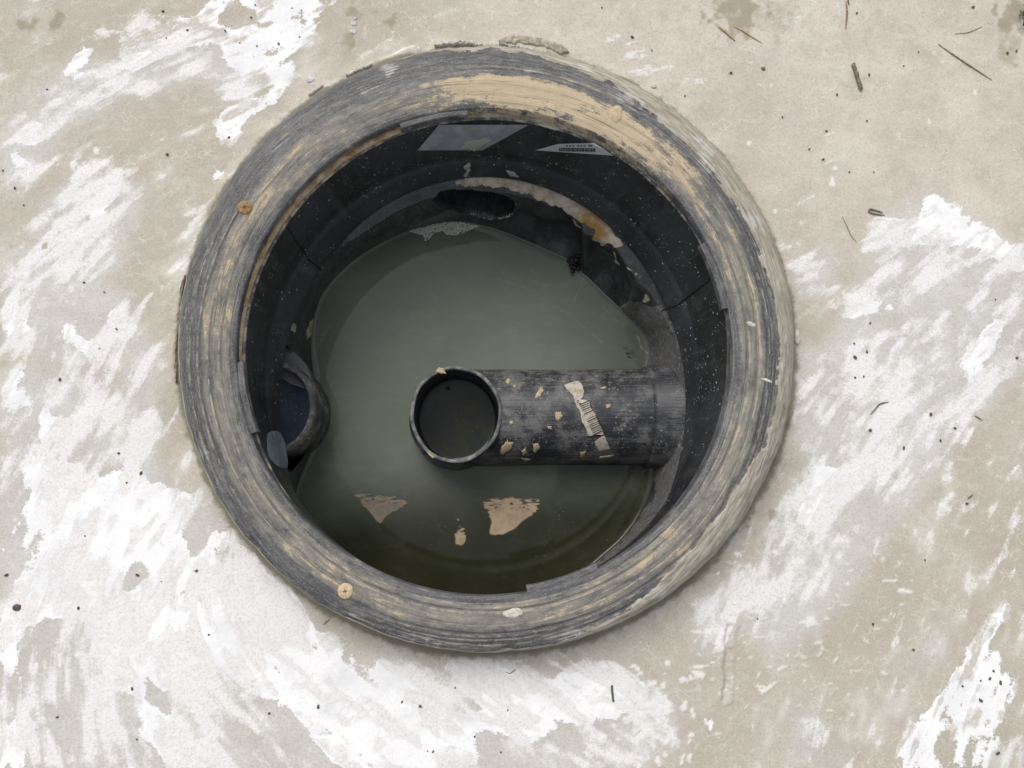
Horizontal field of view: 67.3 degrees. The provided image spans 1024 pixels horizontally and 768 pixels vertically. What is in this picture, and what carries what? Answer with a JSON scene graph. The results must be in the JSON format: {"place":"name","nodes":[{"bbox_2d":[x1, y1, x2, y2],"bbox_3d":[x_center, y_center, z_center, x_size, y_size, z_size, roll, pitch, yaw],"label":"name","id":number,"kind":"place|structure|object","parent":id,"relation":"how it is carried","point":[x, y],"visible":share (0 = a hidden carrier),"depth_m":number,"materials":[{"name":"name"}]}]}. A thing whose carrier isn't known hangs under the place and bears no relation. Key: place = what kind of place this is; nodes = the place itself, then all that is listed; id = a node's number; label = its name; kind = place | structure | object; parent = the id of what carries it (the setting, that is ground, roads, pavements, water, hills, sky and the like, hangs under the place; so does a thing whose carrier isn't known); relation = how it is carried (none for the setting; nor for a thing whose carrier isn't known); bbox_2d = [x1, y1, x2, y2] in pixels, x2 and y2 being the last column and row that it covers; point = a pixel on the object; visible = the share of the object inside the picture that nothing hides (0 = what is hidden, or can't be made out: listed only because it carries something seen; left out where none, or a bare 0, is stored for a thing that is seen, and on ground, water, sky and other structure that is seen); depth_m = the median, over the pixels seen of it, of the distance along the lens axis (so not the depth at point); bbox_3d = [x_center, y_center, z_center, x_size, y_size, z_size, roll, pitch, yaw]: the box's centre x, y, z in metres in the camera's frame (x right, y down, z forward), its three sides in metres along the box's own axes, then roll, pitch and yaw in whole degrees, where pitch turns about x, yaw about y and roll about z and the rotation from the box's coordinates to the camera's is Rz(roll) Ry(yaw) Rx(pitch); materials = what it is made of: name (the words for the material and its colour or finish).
{"place":"outdoors","nodes":[
{"label":"outdoors","id":0,"kind":"place"},
{"bbox_2d":[296,221,653,593],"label":"water","id":1,"kind":"structure","parent":0,"point":[398,319],"depth_m":1.19,"materials":[{"name":"green liquid"}]},
{"bbox_2d":[356,493,406,522],"bbox_3d":[-0.192,0.168,1.171,0.079,0.001,0.070,-44,86,-7],"label":"scum patch","id":2,"kind":"object","parent":1,"relation":"on","point":[378,509],"visible":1,"depth_m":1.17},
{"bbox_2d":[409,222,479,240],"bbox_3d":[-0.109,-0.248,1.234,0.117,0.003,0.028,-11,83,-4],"label":"foam","id":3,"kind":"object","parent":1,"relation":"on","point":[448,226],"visible":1,"depth_m":1.23,"materials":[{"name":"grey"}]},
{"bbox_2d":[455,519,465,544],"bbox_3d":[-0.075,0.221,1.169,0.047,0.001,0.039,-39,85,-7],"label":"scum patch","id":4,"kind":"object","parent":1,"relation":"on","point":[460,537],"visible":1,"depth_m":1.17,"materials":[{"name":"beige"}]},
{"bbox_2d":[286,177,685,565],"bbox_3d":[-0.093,0.024,1.218,0.679,0.256,0.705,0,82,-3],"label":"tank neck","id":5,"kind":"object","parent":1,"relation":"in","point":[599,252],"visible":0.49,"depth_m":1.16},
{"bbox_2d":[280,348,330,461],"bbox_3d":[-0.338,0.036,1.179,0.120,0.188,0.158,0,82,-3],"label":"inlet pipe","id":6,"kind":"object","parent":5,"relation":"attached to","point":[305,412],"visible":0.48,"depth_m":1.11,"materials":[{"name":"plastic"}]},
{"bbox_2d":[242,118,726,566],"bbox_3d":[-0.029,-0.005,1.025,0.615,0.139,0.676,0,82,-3],"label":"riser tube","id":7,"kind":"object","parent":5,"relation":"on","point":[635,210],"visible":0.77,"depth_m":1.05,"materials":[{"name":"plastic"}]},
{"bbox_2d":[239,112,655,361],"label":"packed sand","id":8,"kind":"structure","parent":7,"relation":"on","point":[318,179],"depth_m":0.98,"materials":[{"name":"brown sand"}]},
{"bbox_2d":[178,45,793,652],"bbox_3d":[-0.025,-0.067,0.976,0.792,0.068,0.794,0,82,-3],"label":"access collar","id":9,"kind":"object","parent":7,"relation":"on","point":[680,161],"visible":1,"depth_m":0.95,"materials":[{"name":"black plastic"}]},
{"bbox_2d":[308,84,322,95],"bbox_3d":[-0.262,-0.393,1.029,0.023,0.011,0.007,-34,85,-7],"label":"mortar crust","id":10,"kind":"object","parent":9,"relation":"attached to","point":[315,90],"visible":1,"depth_m":1.03},
{"bbox_2d":[346,63,371,75],"bbox_3d":[-0.206,-0.423,1.035,0.038,0.012,0.007,-23,84,-6],"label":"mortar crust","id":11,"kind":"object","parent":9,"relation":"attached to","point":[355,70],"visible":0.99,"depth_m":1.03},
{"bbox_2d":[503,608,522,617],"bbox_3d":[0.001,0.268,0.898,0.023,0.001,0.012,-19,83,-5],"label":"mortar crumb","id":12,"kind":"object","parent":9,"relation":"on","point":[513,612],"visible":1,"depth_m":0.90,"materials":[{"name":"concrete"}]},
{"bbox_2d":[747,321,755,326],"bbox_3d":[0.299,-0.075,0.962,0.011,0.004,0.008,0,82,-3],"label":"pebble","id":13,"kind":"object","parent":9,"relation":"on","point":[749,323],"visible":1,"depth_m":0.96,"materials":[{"name":"stone"}]},
{"bbox_2d":[409,364,685,469],"bbox_3d":[0.061,0.054,1.220,0.435,0.257,0.186,0,82,-3],"label":"outlet pipe","id":14,"kind":"object","parent":5,"relation":"attached to","point":[604,416],"visible":0.94,"depth_m":1.12,"materials":[{"name":"plastic"}]},
{"bbox_2d":[418,378,496,458],"bbox_3d":[-0.084,0.055,1.190,0.122,0.004,0.129,0,82,-3],"label":"water surface","id":15,"kind":"object","parent":14,"relation":"in","point":[457,418],"visible":0.89,"depth_m":1.19,"materials":[{"name":"black liquid"}]},
{"bbox_2d":[483,497,539,534],"bbox_3d":[0.003,0.195,1.176,0.116,0.001,0.073,0,82,-3],"label":"scum patch","id":16,"kind":"object","parent":1,"relation":"on","point":[504,517],"visible":1,"depth_m":1.18,"materials":[{"name":"beige"}]},
{"bbox_2d":[626,349,633,357],"bbox_3d":[0.187,-0.048,1.220,0.014,0.011,0.014,0,82,-3],"label":"bubble","id":17,"kind":"object","parent":1,"relation":"on","point":[629,353],"visible":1,"depth_m":1.22,"materials":[{"name":"white"}]},
{"bbox_2d":[0,0,1023,767],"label":"ground","id":18,"kind":"structure","parent":0,"point":[758,640],"depth_m":0.98,"materials":[{"name":"concrete"}]},
{"bbox_2d":[12,604,20,610],"bbox_3d":[-0.595,0.269,0.925,0.010,0.005,0.008,0,82,-3],"label":"pebble","id":19,"kind":"object","parent":18,"relation":"on","point":[16,607],"visible":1,"depth_m":0.92,"materials":[{"name":"stone"}]},
{"bbox_2d":[173,275,185,382],"bbox_3d":[-0.423,-0.070,0.976,0.009,0.016,0.139,2,82,-2],"label":"mortar crust","id":20,"kind":"object","parent":18,"relation":"on","point":[175,364],"visible":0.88,"depth_m":0.97},
{"bbox_2d":[307,76,313,82],"bbox_3d":[-0.271,-0.409,1.034,0.010,0.003,0.009,0,82,-3],"label":"pebble","id":21,"kind":"object","parent":18,"relation":"on","point":[310,79],"visible":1,"depth_m":1.03,"materials":[{"name":"stone"}]},
{"bbox_2d":[434,40,482,47],"bbox_3d":[-0.073,-0.462,1.044,0.066,0.017,0.011,-3,82,-3],"label":"mortar crust","id":22,"kind":"object","parent":18,"relation":"on","point":[458,43],"visible":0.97,"depth_m":1.04},
{"bbox_2d":[499,43,547,52],"bbox_3d":[0.031,-0.451,1.048,0.100,0.019,0.009,12,82,-1],"label":"mortar crust","id":23,"kind":"object","parent":18,"relation":"on","point":[508,45],"visible":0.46,"depth_m":1.04},
{"bbox_2d":[499,35,568,54],"bbox_3d":[0.031,-0.467,1.055,0.098,0.012,0.021,8,82,-1],"label":"mortar crust","id":24,"kind":"object","parent":18,"relation":"on","point":[559,49],"visible":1,"depth_m":1.05},
{"bbox_2d":[611,685,613,701],"bbox_3d":[0.123,0.379,0.941,0.004,0.002,0.020,0,82,-3],"label":"green sprig","id":25,"kind":"object","parent":18,"relation":"on","point":[612,693],"visible":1,"depth_m":0.94,"materials":[{"name":"green plant"}]},
{"bbox_2d":[718,26,734,40],"bbox_3d":[0.299,-0.489,1.071,0.032,0.003,0.004,43,82,4],"label":"straw","id":26,"kind":"object","parent":18,"relation":"on","point":[726,32],"visible":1,"depth_m":1.07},
{"bbox_2d":[733,26,761,42],"bbox_3d":[0.330,-0.487,1.073,0.047,0.001,0.002,32,82,2],"label":"straw","id":27,"kind":"object","parent":18,"relation":"on","point":[747,33],"visible":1,"depth_m":1.07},
{"bbox_2d":[794,329,799,344],"bbox_3d":[0.376,-0.062,1.016,0.008,0.005,0.022,0,82,-3],"label":"mortar crumb","id":28,"kind":"object","parent":18,"relation":"on","point":[797,337],"visible":0.99,"depth_m":1.01,"materials":[{"name":"concrete"}]},
{"bbox_2d":[845,1,847,28],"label":"twig","id":29,"kind":"object","parent":18,"relation":"on","point":[846,14],"visible":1,"depth_m":1.08,"materials":[{"name":"wood"}]},
{"bbox_2d":[851,63,862,89],"bbox_3d":[0.480,-0.428,1.070,0.007,0.006,0.041,-13,83,-4],"label":"stick","id":30,"kind":"object","parent":18,"relation":"on","point":[856,74],"visible":1,"depth_m":1.07,"materials":[{"name":"brown wood"}]},
{"bbox_2d":[868,208,884,215],"bbox_3d":[0.495,-0.234,1.045,0.023,0.002,0.010,0,82,-3],"label":"dead leaf stalk","id":31,"kind":"object","parent":18,"relation":"on","point":[869,211],"visible":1,"depth_m":1.04,"materials":[{"name":"brown plant"}]},
{"bbox_2d":[937,43,991,79],"bbox_3d":[0.636,-0.452,1.082,0.092,0.002,0.003,35,82,3],"label":"twig","id":32,"kind":"object","parent":18,"relation":"on","point":[963,61],"visible":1,"depth_m":1.08,"materials":[{"name":"wood"}]}
]}

